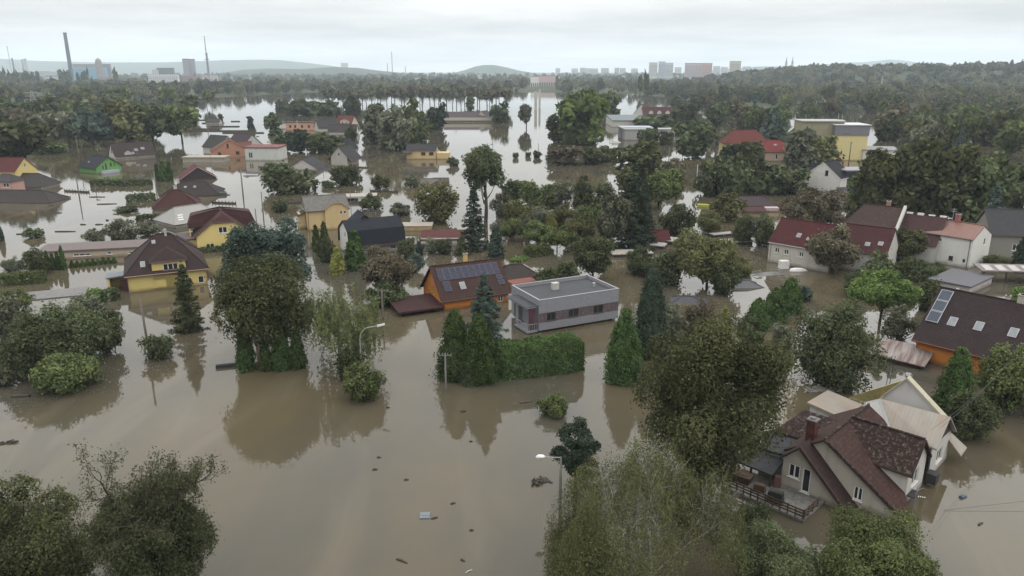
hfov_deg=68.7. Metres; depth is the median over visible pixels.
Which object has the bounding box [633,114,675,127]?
broadleaf tree
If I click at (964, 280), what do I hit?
garage
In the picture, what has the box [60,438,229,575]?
broadleaf tree
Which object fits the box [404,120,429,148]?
broadleaf tree
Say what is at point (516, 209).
shrub
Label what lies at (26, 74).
poplar tree
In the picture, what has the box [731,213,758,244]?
shrub
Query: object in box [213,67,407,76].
hill
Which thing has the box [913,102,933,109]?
riverside tree
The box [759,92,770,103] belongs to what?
broadleaf tree
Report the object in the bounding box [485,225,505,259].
thuja tree
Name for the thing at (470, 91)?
riverside tree
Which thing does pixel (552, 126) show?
broadleaf tree
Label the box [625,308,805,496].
broadleaf tree
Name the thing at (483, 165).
broadleaf tree
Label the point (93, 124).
broadleaf tree
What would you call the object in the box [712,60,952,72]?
hills
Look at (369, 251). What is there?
shrub
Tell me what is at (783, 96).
broadleaf tree
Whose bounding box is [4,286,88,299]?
slab roof
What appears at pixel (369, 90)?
riverside tree
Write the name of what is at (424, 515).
floating board
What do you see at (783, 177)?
broadleaf tree
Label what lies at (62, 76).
poplar tree
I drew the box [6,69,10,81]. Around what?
poplar tree
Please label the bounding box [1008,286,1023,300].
shrub
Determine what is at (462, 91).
riverside tree
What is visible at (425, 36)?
sky
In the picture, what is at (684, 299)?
sunken roof
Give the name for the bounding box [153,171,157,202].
utility pole
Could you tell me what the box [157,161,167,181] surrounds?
thuja tree
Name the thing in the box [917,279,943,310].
shrub
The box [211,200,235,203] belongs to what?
flooded fence
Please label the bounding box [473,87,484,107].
riverside tree
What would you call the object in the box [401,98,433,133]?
broadleaf tree
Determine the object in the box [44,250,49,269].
thuja tree
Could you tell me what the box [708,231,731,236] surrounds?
shed
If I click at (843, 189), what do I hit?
shed
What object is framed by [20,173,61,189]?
hip house
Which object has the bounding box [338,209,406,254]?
mansard house
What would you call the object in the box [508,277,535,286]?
shed
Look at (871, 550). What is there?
broadleaf tree
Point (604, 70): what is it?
apartment block
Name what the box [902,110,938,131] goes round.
broadleaf tree
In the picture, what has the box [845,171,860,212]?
broadleaf tree
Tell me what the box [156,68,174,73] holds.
dark tower block
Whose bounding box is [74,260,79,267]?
thuja tree
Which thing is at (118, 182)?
hedge
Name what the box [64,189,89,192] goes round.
flooded fence
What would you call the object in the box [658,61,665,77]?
tower block
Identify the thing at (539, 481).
debris heap
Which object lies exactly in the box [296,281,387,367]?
weeping tree
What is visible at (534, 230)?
broadleaf tree
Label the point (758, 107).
broadleaf tree
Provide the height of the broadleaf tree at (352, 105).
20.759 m
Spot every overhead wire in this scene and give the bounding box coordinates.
[931,364,1007,429]
[943,359,1010,425]
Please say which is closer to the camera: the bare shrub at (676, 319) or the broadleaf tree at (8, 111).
the bare shrub at (676, 319)
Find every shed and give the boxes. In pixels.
[205,119,222,123]
[277,122,285,128]
[402,222,432,230]
[417,178,437,183]
[420,229,463,244]
[438,178,448,181]
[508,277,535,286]
[609,249,653,256]
[642,242,666,248]
[646,229,670,242]
[665,237,677,244]
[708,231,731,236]
[720,239,753,244]
[738,205,766,212]
[807,390,862,416]
[836,187,851,195]
[868,338,933,368]
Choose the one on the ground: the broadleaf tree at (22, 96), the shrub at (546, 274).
the broadleaf tree at (22, 96)
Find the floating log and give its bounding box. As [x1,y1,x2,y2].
[11,393,29,397]
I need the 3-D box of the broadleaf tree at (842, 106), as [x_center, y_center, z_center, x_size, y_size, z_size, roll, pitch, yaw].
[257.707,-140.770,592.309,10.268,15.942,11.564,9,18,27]
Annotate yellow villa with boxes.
[106,229,208,292]
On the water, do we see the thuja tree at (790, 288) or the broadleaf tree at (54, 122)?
the thuja tree at (790, 288)
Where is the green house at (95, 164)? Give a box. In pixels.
[77,154,123,173]
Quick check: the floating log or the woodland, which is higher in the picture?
the woodland
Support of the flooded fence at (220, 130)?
in the water
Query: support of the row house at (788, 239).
on the water
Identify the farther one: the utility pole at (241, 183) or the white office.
the white office
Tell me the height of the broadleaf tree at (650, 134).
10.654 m
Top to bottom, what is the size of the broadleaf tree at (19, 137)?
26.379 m
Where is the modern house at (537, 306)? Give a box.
[506,274,618,333]
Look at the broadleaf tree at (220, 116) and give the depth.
530.24 m
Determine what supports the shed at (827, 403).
on the water
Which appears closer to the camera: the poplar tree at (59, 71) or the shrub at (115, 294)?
the shrub at (115, 294)
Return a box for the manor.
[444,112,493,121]
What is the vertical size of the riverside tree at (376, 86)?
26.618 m
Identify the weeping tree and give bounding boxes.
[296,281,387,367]
[711,116,740,145]
[803,125,838,154]
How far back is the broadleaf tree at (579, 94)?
382.52 m
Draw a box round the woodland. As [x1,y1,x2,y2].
[0,59,1023,107]
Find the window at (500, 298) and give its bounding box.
[498,295,502,301]
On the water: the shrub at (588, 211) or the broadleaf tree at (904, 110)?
the shrub at (588, 211)
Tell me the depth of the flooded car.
211.82 m
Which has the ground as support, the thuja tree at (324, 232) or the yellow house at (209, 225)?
the yellow house at (209, 225)
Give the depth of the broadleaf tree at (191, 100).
571.21 m
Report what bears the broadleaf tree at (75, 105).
on the ground
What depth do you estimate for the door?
120.36 m
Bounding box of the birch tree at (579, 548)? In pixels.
[540,421,752,575]
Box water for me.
[0,92,1023,575]
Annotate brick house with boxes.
[210,138,251,156]
[402,140,449,158]
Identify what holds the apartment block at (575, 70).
on the ground
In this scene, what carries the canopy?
on the water
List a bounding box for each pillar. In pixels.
[534,91,536,109]
[538,90,540,107]
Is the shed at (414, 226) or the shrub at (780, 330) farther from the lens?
the shed at (414, 226)
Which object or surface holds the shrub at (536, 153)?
on the water
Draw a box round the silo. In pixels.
[95,58,103,79]
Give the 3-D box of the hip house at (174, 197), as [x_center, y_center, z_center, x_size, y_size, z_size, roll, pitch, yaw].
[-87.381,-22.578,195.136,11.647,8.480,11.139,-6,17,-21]
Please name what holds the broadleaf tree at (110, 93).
on the ground
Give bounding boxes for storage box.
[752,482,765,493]
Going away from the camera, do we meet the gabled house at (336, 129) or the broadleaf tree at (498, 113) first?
the gabled house at (336, 129)
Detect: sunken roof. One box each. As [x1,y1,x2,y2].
[668,295,707,304]
[734,279,764,287]
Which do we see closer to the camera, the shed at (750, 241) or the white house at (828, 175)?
the shed at (750, 241)
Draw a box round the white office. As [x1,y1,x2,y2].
[147,74,179,82]
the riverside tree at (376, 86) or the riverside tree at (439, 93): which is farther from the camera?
the riverside tree at (439, 93)
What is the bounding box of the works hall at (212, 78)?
[199,75,217,81]
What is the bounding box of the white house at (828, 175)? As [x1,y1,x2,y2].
[804,159,847,191]
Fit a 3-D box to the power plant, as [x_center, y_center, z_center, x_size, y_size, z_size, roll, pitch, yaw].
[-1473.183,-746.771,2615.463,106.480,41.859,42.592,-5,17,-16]
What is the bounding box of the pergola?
[973,263,1023,282]
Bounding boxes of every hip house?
[0,189,70,202]
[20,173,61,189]
[152,184,200,210]
[152,203,208,228]
[159,178,224,196]
[718,128,766,153]
[725,195,780,211]
[762,140,786,161]
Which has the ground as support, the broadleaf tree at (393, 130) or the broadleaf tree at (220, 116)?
the broadleaf tree at (393, 130)
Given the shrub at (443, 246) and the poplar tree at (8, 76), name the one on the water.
the shrub at (443, 246)
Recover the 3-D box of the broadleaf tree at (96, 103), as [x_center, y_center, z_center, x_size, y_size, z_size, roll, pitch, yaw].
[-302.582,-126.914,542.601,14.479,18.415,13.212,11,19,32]
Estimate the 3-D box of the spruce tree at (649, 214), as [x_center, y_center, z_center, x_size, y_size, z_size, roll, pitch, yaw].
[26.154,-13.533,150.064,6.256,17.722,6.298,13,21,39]
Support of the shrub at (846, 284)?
on the water
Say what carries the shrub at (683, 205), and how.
on the water
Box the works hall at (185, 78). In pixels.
[182,76,201,81]
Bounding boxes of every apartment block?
[571,68,577,73]
[589,68,597,74]
[601,68,608,74]
[619,68,625,74]
[631,68,637,72]
[674,67,681,73]
[713,66,719,73]
[720,67,727,73]
[742,66,750,70]
[793,119,845,135]
[832,115,871,160]
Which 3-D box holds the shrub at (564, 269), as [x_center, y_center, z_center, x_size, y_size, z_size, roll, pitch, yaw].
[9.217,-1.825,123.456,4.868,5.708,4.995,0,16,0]
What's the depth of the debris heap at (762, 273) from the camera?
130.34 m
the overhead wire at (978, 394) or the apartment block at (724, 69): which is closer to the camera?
the overhead wire at (978, 394)
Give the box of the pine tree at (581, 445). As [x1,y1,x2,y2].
[549,415,603,497]
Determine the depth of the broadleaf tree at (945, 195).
169.03 m
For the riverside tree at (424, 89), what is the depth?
758.59 m
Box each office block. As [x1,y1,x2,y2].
[28,71,50,79]
[44,72,58,79]
[97,76,112,80]
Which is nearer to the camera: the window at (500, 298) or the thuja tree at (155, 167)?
the window at (500, 298)
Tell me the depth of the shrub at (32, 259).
128.11 m
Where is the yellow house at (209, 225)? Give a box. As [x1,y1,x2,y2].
[187,206,255,250]
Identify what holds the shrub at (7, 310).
on the water
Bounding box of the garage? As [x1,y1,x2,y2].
[927,268,994,291]
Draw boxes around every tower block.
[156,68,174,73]
[649,62,657,77]
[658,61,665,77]
[665,63,672,77]
[729,61,740,72]
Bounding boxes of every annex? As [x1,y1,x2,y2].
[503,263,536,279]
[841,167,859,186]
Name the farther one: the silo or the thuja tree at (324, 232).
the silo
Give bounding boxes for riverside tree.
[0,95,10,102]
[23,91,42,103]
[23,102,49,113]
[45,95,61,112]
[50,94,76,111]
[57,101,72,111]
[200,90,214,105]
[319,87,335,98]
[329,89,337,99]
[337,89,345,100]
[342,84,351,97]
[350,86,357,98]
[354,87,364,98]
[360,89,368,104]
[363,85,372,104]
[373,85,378,102]
[374,84,385,103]
[384,86,389,104]
[387,85,398,103]
[394,85,406,105]
[407,83,415,97]
[414,85,425,100]
[415,85,427,104]
[425,87,432,103]
[427,85,440,106]
[435,85,442,104]
[439,86,449,106]
[448,86,458,106]
[449,83,460,106]
[459,86,465,98]
[464,86,475,98]
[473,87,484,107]
[482,88,492,106]
[486,87,496,105]
[492,84,500,103]
[500,86,512,102]
[839,92,853,107]
[911,106,936,114]
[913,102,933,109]
[938,132,949,147]
[940,95,960,103]
[944,116,981,143]
[952,111,978,122]
[978,103,990,108]
[980,110,994,115]
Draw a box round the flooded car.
[215,192,229,195]
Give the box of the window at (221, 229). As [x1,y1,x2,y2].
[218,227,226,233]
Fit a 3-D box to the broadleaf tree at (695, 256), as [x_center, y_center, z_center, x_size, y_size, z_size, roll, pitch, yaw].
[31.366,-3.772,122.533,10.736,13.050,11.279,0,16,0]
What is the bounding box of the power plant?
[72,68,107,79]
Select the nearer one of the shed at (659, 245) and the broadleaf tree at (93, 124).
the shed at (659, 245)
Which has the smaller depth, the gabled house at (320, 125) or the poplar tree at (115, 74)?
the gabled house at (320, 125)
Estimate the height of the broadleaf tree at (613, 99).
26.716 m
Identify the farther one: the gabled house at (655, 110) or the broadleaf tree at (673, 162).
the gabled house at (655, 110)
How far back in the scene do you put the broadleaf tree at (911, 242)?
134.94 m
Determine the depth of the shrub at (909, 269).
120.81 m
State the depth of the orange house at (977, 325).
89.10 m
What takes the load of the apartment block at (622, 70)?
on the ground
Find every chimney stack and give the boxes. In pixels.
[23,59,27,70]
[63,32,74,80]
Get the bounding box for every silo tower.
[182,59,190,75]
[189,59,196,75]
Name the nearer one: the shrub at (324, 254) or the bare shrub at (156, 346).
the bare shrub at (156, 346)
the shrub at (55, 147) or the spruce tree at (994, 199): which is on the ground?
the spruce tree at (994, 199)
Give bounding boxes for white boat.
[789,268,807,271]
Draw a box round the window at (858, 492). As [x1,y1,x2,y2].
[852,486,862,502]
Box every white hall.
[244,144,286,160]
[530,76,538,85]
[539,76,555,85]
[862,146,896,159]
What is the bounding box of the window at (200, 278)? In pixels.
[198,276,203,282]
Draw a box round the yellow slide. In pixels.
[697,204,708,206]
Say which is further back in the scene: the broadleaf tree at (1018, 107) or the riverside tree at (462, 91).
the riverside tree at (462, 91)
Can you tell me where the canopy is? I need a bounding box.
[346,193,376,197]
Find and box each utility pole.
[139,298,147,351]
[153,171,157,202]
[240,169,243,196]
[381,289,383,319]
[439,353,451,391]
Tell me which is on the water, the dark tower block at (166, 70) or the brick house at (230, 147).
the brick house at (230, 147)
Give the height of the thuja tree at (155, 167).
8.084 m
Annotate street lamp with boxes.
[359,323,384,363]
[536,454,561,507]
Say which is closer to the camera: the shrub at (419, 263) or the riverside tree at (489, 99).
the shrub at (419, 263)
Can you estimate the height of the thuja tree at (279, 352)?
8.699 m
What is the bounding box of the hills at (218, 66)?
[0,59,336,73]
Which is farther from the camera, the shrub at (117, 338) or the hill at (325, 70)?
the hill at (325, 70)
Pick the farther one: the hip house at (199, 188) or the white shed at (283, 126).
the white shed at (283, 126)
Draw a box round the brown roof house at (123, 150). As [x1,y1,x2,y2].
[108,141,155,158]
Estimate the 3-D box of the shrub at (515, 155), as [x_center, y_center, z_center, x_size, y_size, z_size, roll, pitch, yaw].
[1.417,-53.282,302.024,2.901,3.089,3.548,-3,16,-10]
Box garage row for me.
[39,239,147,259]
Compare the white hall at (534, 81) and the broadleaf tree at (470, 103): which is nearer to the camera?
the broadleaf tree at (470, 103)
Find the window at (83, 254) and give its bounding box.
[73,253,90,256]
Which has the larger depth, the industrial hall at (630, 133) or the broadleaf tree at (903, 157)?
the industrial hall at (630, 133)
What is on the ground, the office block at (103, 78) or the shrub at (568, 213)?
the office block at (103, 78)
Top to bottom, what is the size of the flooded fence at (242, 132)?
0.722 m
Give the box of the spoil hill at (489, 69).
[451,65,541,74]
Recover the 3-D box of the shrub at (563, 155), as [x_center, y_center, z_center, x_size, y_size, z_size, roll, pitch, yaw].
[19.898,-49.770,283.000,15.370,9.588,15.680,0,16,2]
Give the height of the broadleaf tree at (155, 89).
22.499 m
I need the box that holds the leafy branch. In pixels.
[0,439,18,444]
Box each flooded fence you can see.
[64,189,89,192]
[185,130,255,130]
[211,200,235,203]
[222,132,263,132]
[370,189,397,192]
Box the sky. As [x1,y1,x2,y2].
[0,0,1023,72]
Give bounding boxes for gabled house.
[0,157,38,175]
[177,163,217,180]
[202,135,228,154]
[230,133,261,143]
[290,156,329,170]
[314,119,336,131]
[327,124,358,134]
[327,144,362,165]
[328,138,357,150]
[337,115,358,127]
[477,110,488,115]
[633,103,649,114]
[641,107,673,116]
[974,208,1023,258]
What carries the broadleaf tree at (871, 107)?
on the ground
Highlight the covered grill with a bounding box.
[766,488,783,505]
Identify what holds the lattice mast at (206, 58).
on the ground
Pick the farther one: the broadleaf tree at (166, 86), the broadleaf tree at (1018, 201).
the broadleaf tree at (166, 86)
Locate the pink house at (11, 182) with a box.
[0,174,25,189]
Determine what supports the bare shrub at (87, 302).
in the water
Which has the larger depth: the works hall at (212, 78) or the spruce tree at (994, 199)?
the works hall at (212, 78)
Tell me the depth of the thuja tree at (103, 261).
136.50 m
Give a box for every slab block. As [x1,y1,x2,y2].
[684,63,701,78]
[701,63,712,75]
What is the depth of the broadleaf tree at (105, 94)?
587.60 m
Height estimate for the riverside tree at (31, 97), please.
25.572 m
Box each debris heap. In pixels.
[531,475,552,485]
[752,269,784,276]
[804,384,836,392]
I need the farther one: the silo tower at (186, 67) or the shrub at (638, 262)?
the silo tower at (186, 67)
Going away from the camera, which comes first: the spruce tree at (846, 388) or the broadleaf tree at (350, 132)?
the spruce tree at (846, 388)
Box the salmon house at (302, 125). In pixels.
[285,121,314,130]
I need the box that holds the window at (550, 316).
[546,312,555,321]
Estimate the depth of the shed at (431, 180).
233.36 m
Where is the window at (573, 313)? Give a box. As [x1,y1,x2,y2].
[568,308,578,318]
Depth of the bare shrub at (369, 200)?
190.26 m
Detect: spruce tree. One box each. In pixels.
[15,94,20,102]
[165,94,169,104]
[167,260,210,334]
[453,234,470,256]
[456,182,488,252]
[464,271,516,375]
[609,165,657,250]
[635,178,657,247]
[715,305,732,340]
[759,105,788,142]
[824,316,858,391]
[843,95,847,112]
[952,138,958,145]
[954,120,965,155]
[979,183,1004,214]
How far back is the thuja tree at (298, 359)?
88.30 m
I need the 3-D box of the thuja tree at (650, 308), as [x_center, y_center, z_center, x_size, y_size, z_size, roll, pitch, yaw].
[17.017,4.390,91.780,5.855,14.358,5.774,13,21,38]
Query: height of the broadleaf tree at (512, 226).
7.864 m
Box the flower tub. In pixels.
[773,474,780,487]
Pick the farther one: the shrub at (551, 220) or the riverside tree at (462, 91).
the riverside tree at (462, 91)
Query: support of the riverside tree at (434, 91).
on the ground
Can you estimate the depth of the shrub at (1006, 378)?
75.88 m
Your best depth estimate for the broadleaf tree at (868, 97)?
633.17 m
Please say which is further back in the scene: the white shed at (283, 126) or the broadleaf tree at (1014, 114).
the white shed at (283, 126)
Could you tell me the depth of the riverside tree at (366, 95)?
758.58 m
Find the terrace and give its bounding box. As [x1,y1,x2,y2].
[181,155,229,161]
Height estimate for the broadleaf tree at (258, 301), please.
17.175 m
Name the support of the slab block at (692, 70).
on the ground
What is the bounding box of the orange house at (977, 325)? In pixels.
[911,286,1023,374]
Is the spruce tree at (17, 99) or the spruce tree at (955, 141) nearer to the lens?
the spruce tree at (955, 141)
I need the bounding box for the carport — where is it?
[388,293,444,316]
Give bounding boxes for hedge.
[0,269,47,285]
[85,287,102,302]
[89,177,153,185]
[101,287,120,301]
[124,191,155,201]
[135,212,159,220]
[197,245,230,253]
[492,329,585,380]
[510,255,529,262]
[523,242,550,257]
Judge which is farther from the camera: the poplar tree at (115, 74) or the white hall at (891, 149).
the poplar tree at (115, 74)
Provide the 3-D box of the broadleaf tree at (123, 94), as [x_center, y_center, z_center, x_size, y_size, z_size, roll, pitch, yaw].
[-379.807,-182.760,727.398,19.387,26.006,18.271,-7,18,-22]
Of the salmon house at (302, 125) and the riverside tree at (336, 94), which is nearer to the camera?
the salmon house at (302, 125)
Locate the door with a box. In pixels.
[120,279,128,290]
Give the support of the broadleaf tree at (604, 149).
on the ground
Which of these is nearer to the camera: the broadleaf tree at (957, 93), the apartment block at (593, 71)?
the broadleaf tree at (957, 93)
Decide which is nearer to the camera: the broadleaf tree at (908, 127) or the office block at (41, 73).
the broadleaf tree at (908, 127)
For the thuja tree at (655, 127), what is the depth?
368.00 m
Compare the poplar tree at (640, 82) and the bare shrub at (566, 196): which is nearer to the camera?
the bare shrub at (566, 196)
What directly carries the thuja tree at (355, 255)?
on the ground
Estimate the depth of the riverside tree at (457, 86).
717.54 m
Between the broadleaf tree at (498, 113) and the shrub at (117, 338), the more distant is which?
the broadleaf tree at (498, 113)
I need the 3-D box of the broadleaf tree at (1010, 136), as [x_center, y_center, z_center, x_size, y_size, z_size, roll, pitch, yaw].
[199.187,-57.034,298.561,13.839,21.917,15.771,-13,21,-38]
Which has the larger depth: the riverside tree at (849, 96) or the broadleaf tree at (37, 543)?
the riverside tree at (849, 96)
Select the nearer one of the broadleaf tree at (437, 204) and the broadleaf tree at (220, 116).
the broadleaf tree at (437, 204)
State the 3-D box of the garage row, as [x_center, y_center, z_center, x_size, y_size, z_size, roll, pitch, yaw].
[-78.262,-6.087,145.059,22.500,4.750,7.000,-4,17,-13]
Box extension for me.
[173,232,196,244]
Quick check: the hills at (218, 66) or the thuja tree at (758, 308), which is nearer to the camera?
the thuja tree at (758, 308)
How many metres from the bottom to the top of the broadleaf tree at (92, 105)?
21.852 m
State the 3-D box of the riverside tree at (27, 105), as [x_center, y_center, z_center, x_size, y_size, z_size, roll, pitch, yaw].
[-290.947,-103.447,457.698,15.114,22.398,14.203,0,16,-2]
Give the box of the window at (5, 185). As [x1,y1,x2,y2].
[3,183,9,187]
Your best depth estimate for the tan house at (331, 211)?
166.41 m
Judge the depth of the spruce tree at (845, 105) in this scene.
621.76 m
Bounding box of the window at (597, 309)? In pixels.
[593,304,603,313]
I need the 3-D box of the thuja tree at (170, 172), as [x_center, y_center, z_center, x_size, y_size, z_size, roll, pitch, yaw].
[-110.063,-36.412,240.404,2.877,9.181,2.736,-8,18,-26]
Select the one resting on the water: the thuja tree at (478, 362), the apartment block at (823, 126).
the thuja tree at (478, 362)
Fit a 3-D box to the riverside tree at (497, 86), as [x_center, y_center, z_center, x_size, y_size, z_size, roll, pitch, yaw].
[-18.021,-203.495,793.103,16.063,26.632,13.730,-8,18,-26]
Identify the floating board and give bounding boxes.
[419,512,430,518]
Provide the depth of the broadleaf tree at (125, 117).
350.06 m
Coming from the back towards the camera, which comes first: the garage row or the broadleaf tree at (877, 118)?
the broadleaf tree at (877, 118)
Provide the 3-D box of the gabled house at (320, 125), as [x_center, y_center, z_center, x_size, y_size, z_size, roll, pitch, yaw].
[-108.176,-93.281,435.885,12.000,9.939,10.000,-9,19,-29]
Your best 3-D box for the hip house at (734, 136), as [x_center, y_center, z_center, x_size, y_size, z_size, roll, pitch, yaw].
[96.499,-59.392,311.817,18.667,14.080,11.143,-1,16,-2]
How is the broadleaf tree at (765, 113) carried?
on the ground
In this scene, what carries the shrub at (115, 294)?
on the water
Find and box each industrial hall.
[606,115,644,126]
[618,126,652,138]
[622,128,679,139]
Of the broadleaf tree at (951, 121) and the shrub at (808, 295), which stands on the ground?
the broadleaf tree at (951, 121)
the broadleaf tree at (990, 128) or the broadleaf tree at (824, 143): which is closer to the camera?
the broadleaf tree at (824, 143)
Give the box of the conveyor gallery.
[72,64,95,67]
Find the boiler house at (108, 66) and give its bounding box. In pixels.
[102,64,111,75]
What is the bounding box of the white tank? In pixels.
[778,260,789,268]
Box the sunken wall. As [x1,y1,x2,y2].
[216,362,235,368]
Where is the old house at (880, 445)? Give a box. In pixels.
[721,376,966,522]
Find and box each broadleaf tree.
[0,84,15,100]
[0,98,25,113]
[0,108,13,118]
[0,115,52,158]
[0,470,101,575]
[9,107,31,120]
[14,92,27,104]
[25,110,41,117]
[25,111,53,141]
[29,97,53,112]
[40,93,54,112]
[41,110,84,145]
[59,106,117,145]
[60,90,83,99]
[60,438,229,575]
[65,101,84,137]
[72,99,89,107]
[76,98,95,107]
[79,88,91,93]
[80,90,97,101]
[93,100,102,106]
[95,88,114,98]
[97,92,116,102]
[100,97,144,140]
[111,87,131,99]
[132,104,170,142]
[144,82,156,96]
[152,83,162,93]
[154,85,173,104]
[155,86,178,105]
[161,103,204,141]
[176,83,186,98]
[176,93,198,110]
[204,249,312,353]
[216,221,277,279]
[217,113,223,119]
[252,213,316,296]
[265,112,282,135]
[273,134,288,150]
[274,99,288,111]
[283,128,308,151]
[305,131,329,152]
[323,135,345,153]
[342,95,362,114]
[343,124,357,141]
[357,247,416,286]
[359,122,364,142]
[361,102,384,143]
[376,104,417,150]
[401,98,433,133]
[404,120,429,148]
[411,178,458,224]
[426,102,448,129]
[460,143,508,222]
[465,97,474,109]
[488,101,509,122]
[499,216,523,240]
[517,103,531,127]
[522,220,553,242]
[540,225,578,250]
[545,112,563,141]
[555,91,610,145]
[562,87,598,134]
[564,217,596,237]
[569,233,616,276]
[595,145,615,161]
[596,182,633,240]
[599,89,621,114]
[604,138,666,190]
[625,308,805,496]
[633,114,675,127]
[637,128,657,143]
[641,166,684,208]
[658,157,689,182]
[659,131,673,144]
[669,106,695,125]
[670,94,681,106]
[671,119,719,157]
[672,222,740,287]
[682,103,699,117]
[688,93,706,109]
[693,155,734,195]
[704,104,726,127]
[705,98,722,110]
[719,140,765,164]
[727,153,776,194]
[728,101,752,129]
[729,86,739,96]
[729,516,820,575]
[741,106,760,129]
[743,89,752,101]
[753,105,764,127]
[753,161,811,195]
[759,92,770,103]
[760,108,783,130]
[776,97,794,110]
[776,105,792,125]
[777,93,792,102]
[778,185,856,224]
[781,128,821,168]
[783,296,894,395]
[796,101,808,117]
[803,101,822,118]
[803,223,863,271]
[810,134,840,166]
[811,499,945,575]
[813,95,825,110]
[817,87,830,97]
[821,98,840,117]
[824,91,837,100]
[834,103,844,114]
[844,147,917,217]
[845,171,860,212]
[846,267,924,323]
[859,93,877,109]
[865,99,877,113]
[873,114,884,132]
[874,84,888,92]
[874,112,901,140]
[877,98,890,112]
[878,106,910,120]
[887,94,905,109]
[889,87,904,99]
[891,99,910,111]
[893,139,948,212]
[896,227,931,259]
[899,114,912,137]
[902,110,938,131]
[902,120,924,143]
[906,133,983,221]
[908,115,946,154]
[925,86,934,90]
[926,101,934,109]
[926,113,952,150]
[932,113,953,125]
[937,98,955,116]
[949,104,983,118]
[950,90,962,100]
[953,150,1021,222]
[971,115,985,144]
[981,110,1020,146]
[982,108,1008,120]
[986,92,1003,105]
[990,117,1023,157]
[1003,98,1019,109]
[1003,109,1023,125]
[1007,162,1023,206]
[1008,102,1023,112]
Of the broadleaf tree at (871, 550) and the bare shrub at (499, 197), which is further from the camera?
the bare shrub at (499, 197)
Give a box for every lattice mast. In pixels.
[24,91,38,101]
[204,36,209,77]
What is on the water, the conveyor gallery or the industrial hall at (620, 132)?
the industrial hall at (620, 132)
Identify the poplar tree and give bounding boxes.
[0,66,5,80]
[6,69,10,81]
[10,70,15,82]
[15,70,20,80]
[22,69,29,80]
[29,71,34,80]
[34,71,39,81]
[57,69,62,81]
[60,69,66,81]
[64,70,71,81]
[80,71,85,79]
[84,66,88,79]
[111,67,118,78]
[637,74,642,91]
[644,70,649,94]
[897,81,902,89]
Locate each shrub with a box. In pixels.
[0,255,23,272]
[0,286,35,312]
[0,293,20,340]
[0,308,74,379]
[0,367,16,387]
[18,245,50,272]
[21,227,44,238]
[25,299,115,361]
[27,349,104,394]
[38,141,67,153]
[67,293,107,313]
[79,227,108,241]
[87,309,124,328]
[95,315,122,353]
[104,217,143,239]
[112,205,138,212]
[125,131,151,141]
[136,333,178,359]
[137,221,162,235]
[258,160,320,195]
[271,197,287,212]
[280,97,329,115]
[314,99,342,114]
[314,236,336,262]
[320,180,336,187]
[329,163,362,185]
[333,346,367,380]
[338,359,390,402]
[359,193,383,208]
[361,279,410,306]
[366,244,391,259]
[370,174,390,188]
[389,202,411,215]
[396,236,415,260]
[403,171,422,187]
[406,253,425,271]
[414,241,425,254]
[424,236,438,252]
[434,237,452,254]
[446,156,458,165]
[488,193,511,216]
[497,179,521,199]
[500,198,536,221]
[512,152,518,157]
[517,179,549,204]
[519,215,530,227]
[529,205,560,225]
[532,150,541,157]
[533,392,569,419]
[534,267,560,281]
[535,183,564,208]
[544,145,583,165]
[544,214,557,227]
[548,175,573,208]
[554,203,580,226]
[554,261,581,277]
[570,179,596,209]
[574,202,602,223]
[579,175,587,180]
[581,146,606,164]
[589,179,610,210]
[594,220,612,238]
[624,244,651,274]
[648,250,686,285]
[658,202,697,236]
[662,302,697,341]
[676,203,685,210]
[681,298,714,332]
[696,211,725,232]
[708,190,747,222]
[708,261,743,296]
[718,164,761,195]
[729,500,780,540]
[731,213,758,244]
[732,257,752,275]
[735,313,767,350]
[746,211,776,246]
[769,320,796,348]
[798,284,813,301]
[843,267,871,295]
[861,248,923,286]
[877,303,920,340]
[906,257,938,281]
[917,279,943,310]
[926,262,946,273]
[943,388,1009,442]
[972,338,1023,415]
[982,255,1009,263]
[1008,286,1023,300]
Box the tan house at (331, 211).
[295,190,349,230]
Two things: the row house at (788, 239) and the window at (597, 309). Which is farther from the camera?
the row house at (788, 239)
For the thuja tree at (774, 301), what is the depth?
104.66 m
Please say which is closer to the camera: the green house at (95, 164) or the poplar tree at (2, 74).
the green house at (95, 164)
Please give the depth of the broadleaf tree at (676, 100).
703.62 m
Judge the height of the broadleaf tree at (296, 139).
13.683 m
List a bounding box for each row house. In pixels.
[768,217,840,272]
[839,223,898,270]
[842,200,906,231]
[896,212,947,263]
[923,208,992,268]
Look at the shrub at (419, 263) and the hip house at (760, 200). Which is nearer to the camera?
the shrub at (419, 263)
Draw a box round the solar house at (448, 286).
[420,252,511,310]
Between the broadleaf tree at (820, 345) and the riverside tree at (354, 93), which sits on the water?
the broadleaf tree at (820, 345)
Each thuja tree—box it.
[0,227,4,240]
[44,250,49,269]
[49,252,54,269]
[54,251,60,269]
[58,245,67,269]
[69,260,74,267]
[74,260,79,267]
[85,259,90,265]
[101,257,106,264]
[153,163,158,180]
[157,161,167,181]
[165,160,173,180]
[233,327,257,373]
[246,116,255,129]
[259,341,274,371]
[268,325,291,372]
[287,329,308,370]
[310,225,320,251]
[320,221,330,249]
[328,247,346,274]
[343,229,368,270]
[428,308,467,383]
[457,313,502,389]
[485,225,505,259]
[601,307,646,386]
[633,267,675,361]
[653,123,657,140]
[741,297,771,331]
[763,287,791,322]
[780,277,806,315]
[930,346,977,420]
[1008,237,1023,272]
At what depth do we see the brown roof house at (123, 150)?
303.36 m

